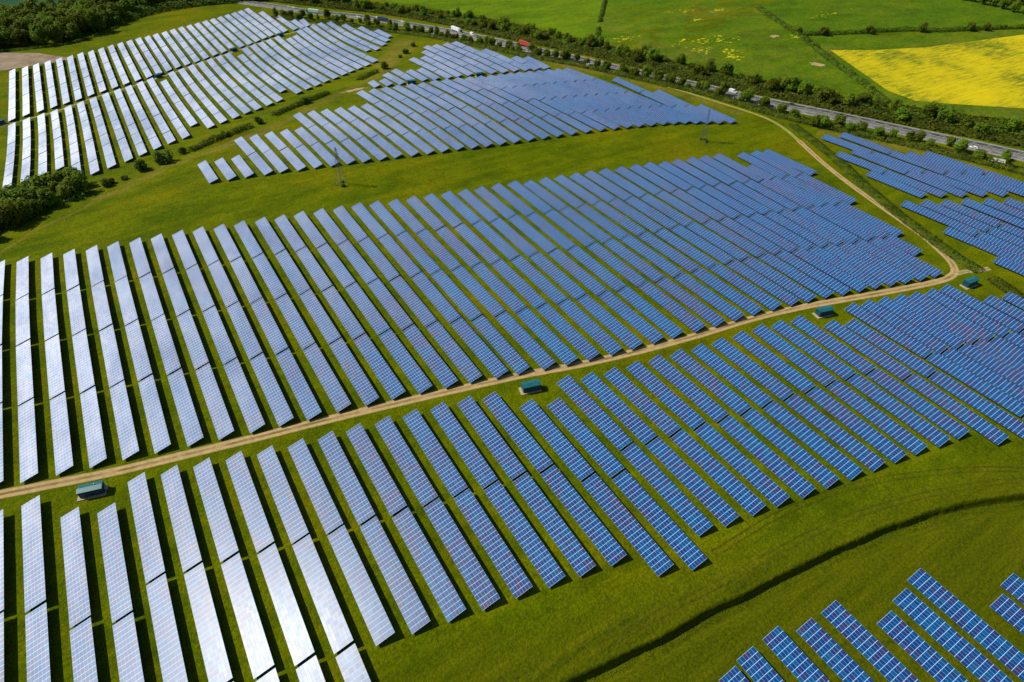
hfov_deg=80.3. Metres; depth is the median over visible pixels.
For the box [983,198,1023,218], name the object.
solar table
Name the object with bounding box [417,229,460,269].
solar table
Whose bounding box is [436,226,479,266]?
solar table
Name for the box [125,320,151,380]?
solar table
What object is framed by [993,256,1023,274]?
solar table
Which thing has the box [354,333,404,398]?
solar table
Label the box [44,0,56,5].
broadleaf tree
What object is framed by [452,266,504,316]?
solar table
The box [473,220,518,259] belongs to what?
solar table
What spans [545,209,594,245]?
solar table
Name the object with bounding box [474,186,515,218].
solar table
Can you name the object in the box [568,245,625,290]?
solar table
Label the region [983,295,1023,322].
solar table
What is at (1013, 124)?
broadleaf tree
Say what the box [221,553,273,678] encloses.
solar table
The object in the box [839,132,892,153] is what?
solar table
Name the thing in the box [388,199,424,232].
solar table
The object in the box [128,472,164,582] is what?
solar table
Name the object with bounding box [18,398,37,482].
solar table
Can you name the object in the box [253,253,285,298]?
solar table
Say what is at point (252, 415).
solar table
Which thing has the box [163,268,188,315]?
solar table
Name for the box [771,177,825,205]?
solar table
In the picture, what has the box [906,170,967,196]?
solar table
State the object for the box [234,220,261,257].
solar table
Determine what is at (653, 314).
solar table
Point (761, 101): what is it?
broadleaf tree
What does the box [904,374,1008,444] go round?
solar table
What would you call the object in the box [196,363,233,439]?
solar table
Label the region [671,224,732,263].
solar table
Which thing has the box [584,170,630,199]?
solar table
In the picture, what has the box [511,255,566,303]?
solar table
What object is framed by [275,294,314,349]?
solar table
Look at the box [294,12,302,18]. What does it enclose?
broadleaf tree
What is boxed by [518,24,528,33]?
broadleaf tree
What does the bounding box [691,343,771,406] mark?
solar table
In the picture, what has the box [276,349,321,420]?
solar table
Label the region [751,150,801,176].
solar table
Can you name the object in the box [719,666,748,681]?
solar table
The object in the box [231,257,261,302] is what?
solar table
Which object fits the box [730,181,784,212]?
solar table
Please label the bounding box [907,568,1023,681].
solar table
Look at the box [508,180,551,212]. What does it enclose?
solar table
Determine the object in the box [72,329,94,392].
solar table
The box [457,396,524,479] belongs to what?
solar table
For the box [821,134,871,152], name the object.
solar table
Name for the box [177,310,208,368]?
solar table
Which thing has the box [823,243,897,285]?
solar table
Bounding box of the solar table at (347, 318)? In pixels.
[322,286,364,338]
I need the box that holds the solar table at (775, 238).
[735,215,798,251]
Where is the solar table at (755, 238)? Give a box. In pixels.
[720,217,781,254]
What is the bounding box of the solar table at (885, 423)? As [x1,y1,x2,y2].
[827,380,926,454]
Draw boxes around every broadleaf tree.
[0,5,10,11]
[0,9,11,15]
[0,13,8,21]
[0,13,19,29]
[0,25,13,45]
[0,183,17,195]
[0,190,14,200]
[0,198,21,228]
[1,196,15,208]
[6,24,29,45]
[7,187,25,200]
[8,5,26,16]
[9,19,30,39]
[12,198,32,221]
[16,17,32,26]
[16,186,47,206]
[18,9,37,18]
[19,175,28,185]
[21,0,45,13]
[24,14,35,23]
[24,199,42,213]
[25,171,55,187]
[26,184,43,194]
[28,23,50,44]
[33,2,44,13]
[33,17,41,24]
[36,14,54,23]
[36,188,57,207]
[37,11,58,20]
[37,17,56,39]
[41,186,54,193]
[42,7,58,16]
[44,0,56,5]
[44,3,56,8]
[45,21,64,42]
[45,169,64,181]
[47,181,61,191]
[49,4,63,10]
[55,16,69,36]
[55,182,77,198]
[57,9,67,18]
[58,0,74,3]
[60,0,76,8]
[60,166,87,180]
[61,170,88,193]
[64,23,80,38]
[65,6,80,17]
[66,12,89,34]
[67,4,82,9]
[76,0,92,8]
[77,8,89,14]
[83,3,98,10]
[85,10,106,31]
[89,6,101,12]
[92,0,104,5]
[95,3,106,15]
[96,11,110,25]
[100,0,119,3]
[101,9,119,22]
[106,2,124,17]
[119,0,135,13]
[136,0,150,5]
[272,7,277,15]
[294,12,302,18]
[298,9,305,17]
[306,12,312,19]
[323,8,330,18]
[331,15,340,20]
[340,14,346,20]
[354,0,359,7]
[359,0,369,10]
[363,14,370,21]
[364,0,372,8]
[373,18,379,25]
[392,22,397,29]
[396,4,405,14]
[404,25,410,31]
[411,4,418,11]
[416,25,422,32]
[419,9,427,17]
[427,26,433,32]
[434,26,439,33]
[436,13,442,19]
[444,29,450,37]
[450,10,458,17]
[455,7,461,16]
[460,34,467,39]
[465,9,473,17]
[465,18,474,25]
[475,36,482,42]
[478,18,487,30]
[483,36,489,43]
[488,20,495,29]
[488,36,495,44]
[497,16,502,24]
[500,23,508,32]
[502,16,509,26]
[505,40,513,47]
[515,45,522,52]
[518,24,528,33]
[524,22,535,32]
[527,43,537,51]
[533,30,542,41]
[533,46,542,54]
[543,49,550,55]
[548,28,556,35]
[551,48,558,57]
[554,30,560,37]
[559,48,569,59]
[563,32,571,39]
[565,36,574,42]
[574,53,579,60]
[577,37,586,45]
[584,35,596,46]
[584,57,589,63]
[586,34,595,47]
[593,59,600,67]
[596,36,604,46]
[602,60,611,68]
[603,41,611,48]
[615,43,624,54]
[618,62,626,72]
[621,45,630,57]
[629,48,644,61]
[630,66,639,76]
[641,44,651,59]
[641,65,652,75]
[646,48,659,61]
[652,70,664,79]
[657,54,667,62]
[664,72,676,83]
[675,53,686,63]
[677,77,686,84]
[686,63,696,71]
[692,64,707,77]
[696,81,703,88]
[702,81,710,88]
[704,58,716,72]
[713,87,720,95]
[719,62,733,75]
[719,63,732,76]
[719,81,729,94]
[738,94,744,101]
[741,88,753,100]
[745,75,757,83]
[753,72,762,82]
[758,97,769,105]
[765,76,781,93]
[776,102,788,111]
[780,77,791,90]
[786,76,802,91]
[789,109,800,117]
[796,27,802,33]
[797,81,814,94]
[810,114,822,125]
[812,85,828,96]
[817,88,840,103]
[818,114,831,126]
[819,26,829,34]
[834,113,847,124]
[841,92,854,106]
[845,121,858,131]
[855,92,873,104]
[857,120,868,132]
[865,25,875,32]
[871,125,885,137]
[873,98,884,107]
[888,99,903,111]
[888,129,898,138]
[893,106,910,120]
[905,130,916,140]
[915,129,926,141]
[918,21,928,31]
[921,101,936,118]
[926,138,935,147]
[933,102,946,118]
[936,106,956,122]
[946,136,957,145]
[952,139,968,150]
[960,115,973,126]
[967,21,976,30]
[972,149,987,159]
[974,121,993,134]
[983,21,991,30]
[989,0,999,5]
[994,117,1009,128]
[999,0,1012,8]
[1001,153,1009,161]
[1002,150,1012,157]
[1003,117,1020,132]
[1010,1,1021,11]
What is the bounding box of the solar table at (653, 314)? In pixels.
[617,286,682,337]
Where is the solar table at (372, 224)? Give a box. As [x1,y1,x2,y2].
[351,202,386,238]
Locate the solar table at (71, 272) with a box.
[63,249,78,289]
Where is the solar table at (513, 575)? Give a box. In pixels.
[454,489,531,597]
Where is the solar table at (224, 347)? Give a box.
[203,306,236,363]
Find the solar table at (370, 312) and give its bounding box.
[345,282,389,334]
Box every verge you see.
[0,195,100,252]
[372,39,413,67]
[536,59,744,114]
[817,130,1023,181]
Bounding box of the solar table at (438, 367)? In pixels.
[402,325,457,387]
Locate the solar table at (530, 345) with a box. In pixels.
[495,311,554,369]
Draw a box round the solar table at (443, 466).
[403,409,467,496]
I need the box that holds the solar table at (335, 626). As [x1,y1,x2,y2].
[292,534,352,653]
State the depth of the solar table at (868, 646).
167.73 m
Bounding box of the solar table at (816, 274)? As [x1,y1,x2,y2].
[776,250,850,295]
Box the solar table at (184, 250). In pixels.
[172,230,196,269]
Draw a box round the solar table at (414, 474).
[375,416,437,505]
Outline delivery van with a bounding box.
[728,88,736,93]
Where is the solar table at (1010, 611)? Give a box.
[990,594,1023,633]
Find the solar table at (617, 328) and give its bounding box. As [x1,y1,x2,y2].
[577,294,642,349]
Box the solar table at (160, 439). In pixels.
[138,375,170,452]
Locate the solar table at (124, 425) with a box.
[110,381,138,459]
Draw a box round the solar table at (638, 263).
[604,238,663,281]
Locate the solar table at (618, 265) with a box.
[587,242,645,286]
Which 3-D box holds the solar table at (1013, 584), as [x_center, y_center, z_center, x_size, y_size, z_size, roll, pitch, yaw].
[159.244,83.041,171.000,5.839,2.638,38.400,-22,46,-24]
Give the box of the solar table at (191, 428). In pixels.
[168,368,202,445]
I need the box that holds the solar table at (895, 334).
[844,303,932,357]
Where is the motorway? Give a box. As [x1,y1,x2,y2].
[225,0,1023,161]
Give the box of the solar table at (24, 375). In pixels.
[16,340,33,404]
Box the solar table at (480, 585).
[424,498,499,610]
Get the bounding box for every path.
[0,29,302,126]
[564,61,799,139]
[599,477,1023,643]
[603,482,1023,650]
[711,466,1023,551]
[716,470,1023,556]
[958,267,991,274]
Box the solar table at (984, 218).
[941,199,1001,226]
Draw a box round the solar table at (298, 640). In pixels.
[257,543,314,665]
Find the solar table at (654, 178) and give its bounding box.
[630,164,676,192]
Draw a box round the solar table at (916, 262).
[869,236,942,277]
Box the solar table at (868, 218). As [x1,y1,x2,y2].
[836,201,902,235]
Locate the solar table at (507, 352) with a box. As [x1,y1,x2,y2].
[472,315,529,373]
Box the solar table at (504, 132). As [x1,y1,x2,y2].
[486,120,520,142]
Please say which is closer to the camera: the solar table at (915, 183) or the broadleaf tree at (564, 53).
the solar table at (915, 183)
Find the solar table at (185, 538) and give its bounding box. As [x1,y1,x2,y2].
[161,465,201,571]
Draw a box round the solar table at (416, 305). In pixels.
[390,276,436,326]
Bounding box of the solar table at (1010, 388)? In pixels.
[942,347,1023,402]
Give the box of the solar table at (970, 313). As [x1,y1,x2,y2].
[925,288,1010,336]
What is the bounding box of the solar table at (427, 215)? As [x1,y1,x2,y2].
[406,196,443,229]
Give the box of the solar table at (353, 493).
[318,431,374,524]
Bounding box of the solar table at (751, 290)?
[710,263,780,309]
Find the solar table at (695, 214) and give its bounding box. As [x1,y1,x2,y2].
[656,190,709,222]
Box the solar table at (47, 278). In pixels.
[41,253,53,293]
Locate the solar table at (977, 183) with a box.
[945,170,1008,196]
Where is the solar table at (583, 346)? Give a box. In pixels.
[537,303,599,359]
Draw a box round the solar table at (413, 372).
[379,329,431,393]
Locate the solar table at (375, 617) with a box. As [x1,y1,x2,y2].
[327,525,394,645]
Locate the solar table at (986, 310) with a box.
[939,284,1023,331]
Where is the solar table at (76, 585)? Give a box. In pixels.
[60,507,90,627]
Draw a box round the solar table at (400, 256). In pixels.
[378,234,419,276]
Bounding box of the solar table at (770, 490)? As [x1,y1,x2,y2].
[695,423,789,506]
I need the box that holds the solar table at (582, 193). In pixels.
[554,174,599,204]
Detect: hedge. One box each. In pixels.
[0,26,117,52]
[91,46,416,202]
[187,123,253,151]
[270,90,330,115]
[356,69,378,79]
[595,0,606,39]
[754,4,891,102]
[787,122,984,272]
[800,24,1023,35]
[985,276,1023,297]
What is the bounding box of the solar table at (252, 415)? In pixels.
[224,358,264,432]
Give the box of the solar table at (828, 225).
[794,206,858,242]
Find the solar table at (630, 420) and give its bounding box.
[581,372,655,443]
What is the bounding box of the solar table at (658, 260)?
[621,234,681,276]
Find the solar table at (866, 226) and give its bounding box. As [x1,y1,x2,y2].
[823,203,888,238]
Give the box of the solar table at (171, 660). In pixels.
[146,574,187,681]
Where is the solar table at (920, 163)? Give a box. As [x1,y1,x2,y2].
[889,150,947,174]
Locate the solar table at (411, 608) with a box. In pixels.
[360,517,429,633]
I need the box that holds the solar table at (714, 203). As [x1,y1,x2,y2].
[686,187,740,218]
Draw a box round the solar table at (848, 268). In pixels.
[808,245,882,288]
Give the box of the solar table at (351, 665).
[335,643,370,681]
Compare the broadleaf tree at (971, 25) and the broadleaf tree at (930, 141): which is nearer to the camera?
the broadleaf tree at (930, 141)
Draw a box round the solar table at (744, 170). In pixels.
[713,153,764,181]
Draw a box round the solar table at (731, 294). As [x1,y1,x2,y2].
[692,268,762,314]
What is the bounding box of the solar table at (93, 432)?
[80,387,106,467]
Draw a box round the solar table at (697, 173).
[672,159,719,185]
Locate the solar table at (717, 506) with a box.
[646,437,738,526]
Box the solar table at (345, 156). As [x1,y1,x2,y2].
[326,140,354,163]
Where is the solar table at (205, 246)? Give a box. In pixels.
[193,227,218,265]
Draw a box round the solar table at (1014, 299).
[1002,292,1023,308]
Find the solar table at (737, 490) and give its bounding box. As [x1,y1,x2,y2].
[670,429,764,515]
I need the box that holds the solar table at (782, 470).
[719,415,814,497]
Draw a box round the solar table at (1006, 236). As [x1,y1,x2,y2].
[987,227,1023,247]
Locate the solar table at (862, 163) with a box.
[835,151,885,173]
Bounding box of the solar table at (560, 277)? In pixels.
[530,252,585,298]
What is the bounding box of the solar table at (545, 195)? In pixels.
[523,180,566,210]
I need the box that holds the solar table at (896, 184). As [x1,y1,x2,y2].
[866,170,925,197]
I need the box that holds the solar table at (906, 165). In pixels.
[872,151,924,173]
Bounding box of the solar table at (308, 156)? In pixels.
[296,145,321,167]
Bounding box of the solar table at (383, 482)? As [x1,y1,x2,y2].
[346,423,406,514]
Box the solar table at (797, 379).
[732,330,814,392]
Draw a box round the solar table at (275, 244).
[255,217,284,253]
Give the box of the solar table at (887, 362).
[823,320,911,379]
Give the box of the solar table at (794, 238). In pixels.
[749,213,813,249]
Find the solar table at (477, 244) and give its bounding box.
[454,223,499,263]
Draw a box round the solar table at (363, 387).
[329,338,378,405]
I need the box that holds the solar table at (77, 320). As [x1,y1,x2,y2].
[67,286,85,334]
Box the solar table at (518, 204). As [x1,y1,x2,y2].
[491,183,533,215]
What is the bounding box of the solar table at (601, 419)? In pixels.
[557,375,631,449]
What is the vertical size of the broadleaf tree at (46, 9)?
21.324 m
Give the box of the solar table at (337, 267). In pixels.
[317,243,354,287]
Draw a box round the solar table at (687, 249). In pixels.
[655,228,716,267]
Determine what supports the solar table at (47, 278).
on the ground at (562, 628)
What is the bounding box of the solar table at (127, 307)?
[115,276,137,324]
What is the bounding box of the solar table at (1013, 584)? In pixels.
[1000,573,1023,603]
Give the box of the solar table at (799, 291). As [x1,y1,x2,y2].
[742,256,815,301]
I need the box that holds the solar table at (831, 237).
[780,208,843,244]
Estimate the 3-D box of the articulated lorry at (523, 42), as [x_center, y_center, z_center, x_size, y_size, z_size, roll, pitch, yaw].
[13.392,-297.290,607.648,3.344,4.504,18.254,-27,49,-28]
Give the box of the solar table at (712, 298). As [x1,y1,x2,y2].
[675,272,743,320]
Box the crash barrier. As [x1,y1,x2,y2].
[243,1,1021,154]
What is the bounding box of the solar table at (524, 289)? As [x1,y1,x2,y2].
[492,259,545,307]
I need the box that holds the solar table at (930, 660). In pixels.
[877,611,968,681]
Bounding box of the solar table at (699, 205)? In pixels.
[672,189,724,220]
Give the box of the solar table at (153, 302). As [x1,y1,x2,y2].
[139,273,163,319]
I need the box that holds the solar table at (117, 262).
[107,241,126,280]
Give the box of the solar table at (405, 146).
[386,133,418,155]
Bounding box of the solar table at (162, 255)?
[151,233,173,272]
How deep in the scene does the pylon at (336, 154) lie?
360.37 m
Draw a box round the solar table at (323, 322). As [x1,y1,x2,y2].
[300,289,340,343]
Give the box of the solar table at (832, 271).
[793,247,867,291]
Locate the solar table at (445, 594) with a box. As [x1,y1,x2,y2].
[392,508,465,621]
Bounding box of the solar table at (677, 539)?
[612,470,706,569]
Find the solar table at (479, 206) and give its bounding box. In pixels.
[458,189,497,221]
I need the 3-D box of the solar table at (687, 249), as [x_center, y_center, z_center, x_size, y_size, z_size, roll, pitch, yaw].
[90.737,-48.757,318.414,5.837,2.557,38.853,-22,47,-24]
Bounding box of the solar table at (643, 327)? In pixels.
[599,290,663,343]
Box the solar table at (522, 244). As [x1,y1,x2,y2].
[491,218,537,256]
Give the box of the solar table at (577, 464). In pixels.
[519,399,593,480]
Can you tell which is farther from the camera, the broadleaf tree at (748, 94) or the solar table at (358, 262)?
the broadleaf tree at (748, 94)
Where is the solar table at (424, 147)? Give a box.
[403,131,433,153]
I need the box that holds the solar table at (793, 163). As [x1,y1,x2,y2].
[762,149,815,175]
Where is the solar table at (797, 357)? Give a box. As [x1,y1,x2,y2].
[752,324,835,385]
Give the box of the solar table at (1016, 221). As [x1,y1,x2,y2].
[961,198,1023,227]
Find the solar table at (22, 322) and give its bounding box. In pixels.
[16,294,29,344]
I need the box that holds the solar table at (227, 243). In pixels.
[214,224,240,260]
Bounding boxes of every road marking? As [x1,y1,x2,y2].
[235,1,1018,156]
[259,3,1022,154]
[275,4,1021,151]
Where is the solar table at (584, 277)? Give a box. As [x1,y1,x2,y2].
[549,249,606,295]
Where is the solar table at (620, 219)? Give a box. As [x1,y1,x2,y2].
[593,201,644,235]
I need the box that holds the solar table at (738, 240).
[703,219,764,256]
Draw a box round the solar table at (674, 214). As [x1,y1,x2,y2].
[640,193,692,225]
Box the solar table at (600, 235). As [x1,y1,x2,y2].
[560,206,610,242]
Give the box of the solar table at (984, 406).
[929,371,1023,438]
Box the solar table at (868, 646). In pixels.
[821,600,919,681]
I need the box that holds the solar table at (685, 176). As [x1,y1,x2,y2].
[658,161,705,188]
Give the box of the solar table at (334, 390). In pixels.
[303,343,350,411]
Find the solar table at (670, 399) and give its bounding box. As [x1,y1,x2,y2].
[626,360,704,428]
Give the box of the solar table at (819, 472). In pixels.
[742,408,838,488]
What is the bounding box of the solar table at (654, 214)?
[626,196,677,228]
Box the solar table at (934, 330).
[877,296,964,348]
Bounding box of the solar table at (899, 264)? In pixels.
[854,239,927,280]
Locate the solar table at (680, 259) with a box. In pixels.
[639,231,699,272]
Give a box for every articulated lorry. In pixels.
[306,8,318,13]
[376,16,387,21]
[451,25,461,32]
[519,39,528,45]
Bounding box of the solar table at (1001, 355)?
[973,338,1023,373]
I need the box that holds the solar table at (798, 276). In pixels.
[759,252,833,297]
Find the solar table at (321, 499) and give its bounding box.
[288,438,342,533]
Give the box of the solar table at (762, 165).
[737,152,787,177]
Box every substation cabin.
[0,119,6,125]
[76,480,107,501]
[154,73,163,78]
[229,47,237,52]
[406,79,415,84]
[475,72,484,77]
[519,379,541,395]
[812,305,834,318]
[959,276,979,289]
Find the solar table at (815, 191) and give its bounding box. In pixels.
[783,175,840,204]
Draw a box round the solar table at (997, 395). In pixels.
[926,352,1023,416]
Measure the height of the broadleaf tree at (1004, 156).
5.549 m
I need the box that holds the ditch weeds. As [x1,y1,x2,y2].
[582,501,1023,681]
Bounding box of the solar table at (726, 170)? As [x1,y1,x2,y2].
[699,155,749,182]
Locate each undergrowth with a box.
[0,187,86,229]
[14,0,221,41]
[122,0,238,17]
[259,0,1023,147]
[271,15,1023,174]
[319,0,1023,131]
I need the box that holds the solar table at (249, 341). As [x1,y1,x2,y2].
[227,301,261,358]
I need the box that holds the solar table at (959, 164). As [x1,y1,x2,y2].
[923,151,985,174]
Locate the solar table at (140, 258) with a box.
[129,237,149,276]
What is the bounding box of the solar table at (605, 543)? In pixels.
[541,465,626,565]
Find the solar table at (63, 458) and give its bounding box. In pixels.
[50,392,72,474]
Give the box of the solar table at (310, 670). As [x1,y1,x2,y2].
[296,655,325,681]
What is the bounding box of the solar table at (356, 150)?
[341,138,370,161]
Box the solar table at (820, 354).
[771,320,854,378]
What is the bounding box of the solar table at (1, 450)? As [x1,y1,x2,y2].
[0,403,2,481]
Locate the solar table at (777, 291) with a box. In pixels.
[727,259,798,305]
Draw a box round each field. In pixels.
[0,0,75,5]
[0,53,73,70]
[383,0,602,37]
[600,7,886,104]
[603,0,1023,32]
[804,30,1023,120]
[831,35,1023,107]
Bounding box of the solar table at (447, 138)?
[431,127,463,149]
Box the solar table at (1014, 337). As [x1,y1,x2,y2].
[1005,331,1023,348]
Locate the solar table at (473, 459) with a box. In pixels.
[430,402,496,488]
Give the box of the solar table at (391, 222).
[369,201,404,235]
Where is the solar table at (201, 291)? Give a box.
[186,264,213,310]
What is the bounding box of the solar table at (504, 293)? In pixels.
[472,262,524,312]
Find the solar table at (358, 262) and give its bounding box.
[338,240,377,283]
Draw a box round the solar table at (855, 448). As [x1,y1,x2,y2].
[785,394,884,470]
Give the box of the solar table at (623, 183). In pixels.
[599,168,646,196]
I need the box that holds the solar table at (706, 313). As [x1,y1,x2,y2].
[656,277,724,326]
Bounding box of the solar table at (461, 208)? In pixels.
[441,191,479,223]
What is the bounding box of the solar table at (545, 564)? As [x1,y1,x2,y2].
[484,481,564,587]
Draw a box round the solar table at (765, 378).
[712,337,792,399]
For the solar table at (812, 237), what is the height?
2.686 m
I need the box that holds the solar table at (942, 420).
[867,368,968,438]
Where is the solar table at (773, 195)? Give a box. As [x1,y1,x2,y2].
[744,179,799,210]
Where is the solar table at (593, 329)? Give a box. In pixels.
[558,299,621,354]
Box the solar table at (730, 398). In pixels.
[670,349,750,414]
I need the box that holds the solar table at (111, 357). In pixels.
[99,325,123,386]
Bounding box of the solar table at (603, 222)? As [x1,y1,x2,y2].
[577,204,627,238]
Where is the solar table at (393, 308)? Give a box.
[368,279,412,329]
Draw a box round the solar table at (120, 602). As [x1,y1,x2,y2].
[97,503,132,622]
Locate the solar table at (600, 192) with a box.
[570,172,614,201]
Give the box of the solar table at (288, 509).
[257,446,307,543]
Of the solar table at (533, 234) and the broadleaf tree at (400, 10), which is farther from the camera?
the broadleaf tree at (400, 10)
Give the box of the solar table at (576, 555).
[513,473,594,576]
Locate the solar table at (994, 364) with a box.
[959,343,1023,387]
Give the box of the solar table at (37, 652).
[25,603,50,681]
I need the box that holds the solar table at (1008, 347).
[989,336,1023,361]
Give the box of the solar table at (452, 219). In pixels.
[424,193,461,226]
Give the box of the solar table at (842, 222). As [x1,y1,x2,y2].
[809,204,874,240]
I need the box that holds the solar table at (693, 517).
[621,443,712,535]
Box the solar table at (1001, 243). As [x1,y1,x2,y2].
[976,231,1023,256]
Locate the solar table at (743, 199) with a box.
[714,182,770,213]
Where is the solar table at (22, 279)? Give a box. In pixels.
[16,256,28,298]
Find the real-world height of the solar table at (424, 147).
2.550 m
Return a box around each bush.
[100,178,111,187]
[121,175,127,180]
[133,159,147,171]
[152,150,172,164]
[177,147,186,153]
[219,130,228,136]
[253,116,263,124]
[300,96,310,103]
[380,61,388,68]
[402,48,408,53]
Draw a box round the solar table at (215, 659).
[184,563,232,681]
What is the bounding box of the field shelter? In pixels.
[990,157,1005,162]
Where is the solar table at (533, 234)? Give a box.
[508,214,555,252]
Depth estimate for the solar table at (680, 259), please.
314.40 m
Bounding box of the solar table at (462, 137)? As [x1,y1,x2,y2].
[445,126,478,148]
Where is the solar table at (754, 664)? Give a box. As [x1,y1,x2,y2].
[737,647,783,681]
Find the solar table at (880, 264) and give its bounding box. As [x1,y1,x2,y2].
[839,241,912,282]
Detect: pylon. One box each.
[334,147,348,185]
[698,109,709,143]
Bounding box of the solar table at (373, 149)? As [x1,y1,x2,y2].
[356,137,386,160]
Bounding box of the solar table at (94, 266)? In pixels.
[86,245,103,286]
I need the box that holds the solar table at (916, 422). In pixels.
[848,373,949,446]
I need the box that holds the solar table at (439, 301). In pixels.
[411,272,459,322]
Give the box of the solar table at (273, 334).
[251,297,287,353]
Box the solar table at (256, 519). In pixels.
[226,451,273,551]
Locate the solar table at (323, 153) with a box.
[311,142,338,165]
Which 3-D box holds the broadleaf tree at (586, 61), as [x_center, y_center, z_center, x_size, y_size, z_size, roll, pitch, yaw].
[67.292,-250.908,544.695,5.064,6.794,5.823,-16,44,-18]
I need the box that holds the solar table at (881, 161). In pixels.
[851,148,909,173]
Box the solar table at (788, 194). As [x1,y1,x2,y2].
[759,178,813,207]
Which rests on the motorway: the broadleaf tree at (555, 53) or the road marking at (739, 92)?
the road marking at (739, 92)
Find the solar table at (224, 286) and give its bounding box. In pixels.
[208,261,237,306]
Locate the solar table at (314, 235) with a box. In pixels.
[294,211,325,247]
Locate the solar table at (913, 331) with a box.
[861,299,948,352]
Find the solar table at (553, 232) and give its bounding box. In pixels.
[527,212,574,249]
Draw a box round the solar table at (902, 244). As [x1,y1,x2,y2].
[883,234,921,255]
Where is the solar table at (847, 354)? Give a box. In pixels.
[791,315,875,373]
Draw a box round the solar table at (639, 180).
[615,166,661,194]
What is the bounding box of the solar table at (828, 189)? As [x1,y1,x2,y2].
[797,173,856,203]
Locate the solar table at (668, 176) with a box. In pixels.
[644,162,691,189]
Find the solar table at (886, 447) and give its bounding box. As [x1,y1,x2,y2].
[806,387,906,462]
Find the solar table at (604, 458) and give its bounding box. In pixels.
[547,397,623,477]
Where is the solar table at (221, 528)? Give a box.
[193,458,237,561]
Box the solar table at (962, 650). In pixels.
[893,588,1012,681]
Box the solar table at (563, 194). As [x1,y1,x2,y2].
[538,177,582,207]
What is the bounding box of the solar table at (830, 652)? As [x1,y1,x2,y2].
[796,618,873,681]
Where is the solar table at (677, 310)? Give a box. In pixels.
[638,281,704,331]
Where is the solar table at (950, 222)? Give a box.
[900,200,979,235]
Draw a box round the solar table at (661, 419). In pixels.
[604,367,680,436]
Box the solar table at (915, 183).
[883,170,946,196]
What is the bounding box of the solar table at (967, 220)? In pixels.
[920,199,990,231]
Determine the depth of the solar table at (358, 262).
303.23 m
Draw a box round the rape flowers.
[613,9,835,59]
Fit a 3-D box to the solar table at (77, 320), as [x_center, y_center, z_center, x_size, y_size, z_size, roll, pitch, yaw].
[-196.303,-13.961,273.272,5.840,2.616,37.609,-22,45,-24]
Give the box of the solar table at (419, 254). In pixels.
[397,231,439,273]
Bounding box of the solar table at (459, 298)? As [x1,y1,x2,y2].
[431,269,481,320]
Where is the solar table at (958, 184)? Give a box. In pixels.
[922,170,987,196]
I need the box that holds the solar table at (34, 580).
[21,495,45,611]
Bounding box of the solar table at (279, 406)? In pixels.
[250,353,292,425]
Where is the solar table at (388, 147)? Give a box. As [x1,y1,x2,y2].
[371,135,401,157]
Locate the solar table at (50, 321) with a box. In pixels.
[42,289,58,339]
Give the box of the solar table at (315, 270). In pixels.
[296,247,331,290]
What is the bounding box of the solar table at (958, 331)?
[893,294,978,343]
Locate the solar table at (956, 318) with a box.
[909,292,994,340]
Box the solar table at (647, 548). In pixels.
[582,473,672,575]
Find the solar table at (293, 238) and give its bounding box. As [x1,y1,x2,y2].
[275,215,304,251]
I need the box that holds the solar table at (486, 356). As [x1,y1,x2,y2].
[450,317,507,377]
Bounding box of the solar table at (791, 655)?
[762,626,829,681]
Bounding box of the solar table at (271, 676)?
[256,668,279,681]
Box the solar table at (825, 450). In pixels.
[763,401,861,479]
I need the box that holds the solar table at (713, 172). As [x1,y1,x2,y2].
[686,156,735,184]
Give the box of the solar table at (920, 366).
[844,319,935,376]
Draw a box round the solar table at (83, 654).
[70,617,97,681]
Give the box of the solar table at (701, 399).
[648,355,727,421]
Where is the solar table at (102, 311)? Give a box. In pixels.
[91,281,111,329]
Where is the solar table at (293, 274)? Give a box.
[275,250,309,294]
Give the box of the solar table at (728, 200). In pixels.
[701,184,755,215]
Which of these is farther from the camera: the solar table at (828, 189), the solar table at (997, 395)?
the solar table at (828, 189)
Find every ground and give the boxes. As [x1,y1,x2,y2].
[0,0,1023,681]
[342,87,366,92]
[810,62,825,66]
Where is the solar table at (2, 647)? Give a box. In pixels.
[0,612,3,681]
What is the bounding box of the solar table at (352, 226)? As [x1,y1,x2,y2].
[333,205,366,241]
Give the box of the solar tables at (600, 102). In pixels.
[0,8,1023,681]
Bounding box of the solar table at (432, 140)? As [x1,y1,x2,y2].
[417,129,448,151]
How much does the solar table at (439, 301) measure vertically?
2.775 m
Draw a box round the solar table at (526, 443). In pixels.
[483,392,552,471]
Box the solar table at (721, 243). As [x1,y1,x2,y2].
[687,222,748,260]
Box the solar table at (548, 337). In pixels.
[517,307,577,364]
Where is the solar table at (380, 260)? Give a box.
[359,237,398,280]
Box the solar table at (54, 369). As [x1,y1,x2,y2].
[45,334,64,398]
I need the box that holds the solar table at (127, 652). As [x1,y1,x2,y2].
[112,613,143,681]
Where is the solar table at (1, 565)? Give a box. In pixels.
[0,510,3,610]
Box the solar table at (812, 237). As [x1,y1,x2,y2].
[764,210,828,247]
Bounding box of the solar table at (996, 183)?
[962,170,1023,195]
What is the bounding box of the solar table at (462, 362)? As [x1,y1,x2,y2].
[426,321,481,382]
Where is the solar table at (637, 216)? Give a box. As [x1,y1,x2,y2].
[609,198,661,231]
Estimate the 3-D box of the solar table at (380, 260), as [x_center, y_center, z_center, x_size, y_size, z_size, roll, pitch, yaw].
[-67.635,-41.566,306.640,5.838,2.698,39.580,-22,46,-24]
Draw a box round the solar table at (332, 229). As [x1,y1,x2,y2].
[313,208,346,244]
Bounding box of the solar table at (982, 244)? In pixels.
[943,227,1023,265]
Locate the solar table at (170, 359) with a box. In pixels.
[151,314,180,374]
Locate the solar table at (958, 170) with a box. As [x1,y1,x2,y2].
[906,151,964,173]
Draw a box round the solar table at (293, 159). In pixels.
[280,147,305,170]

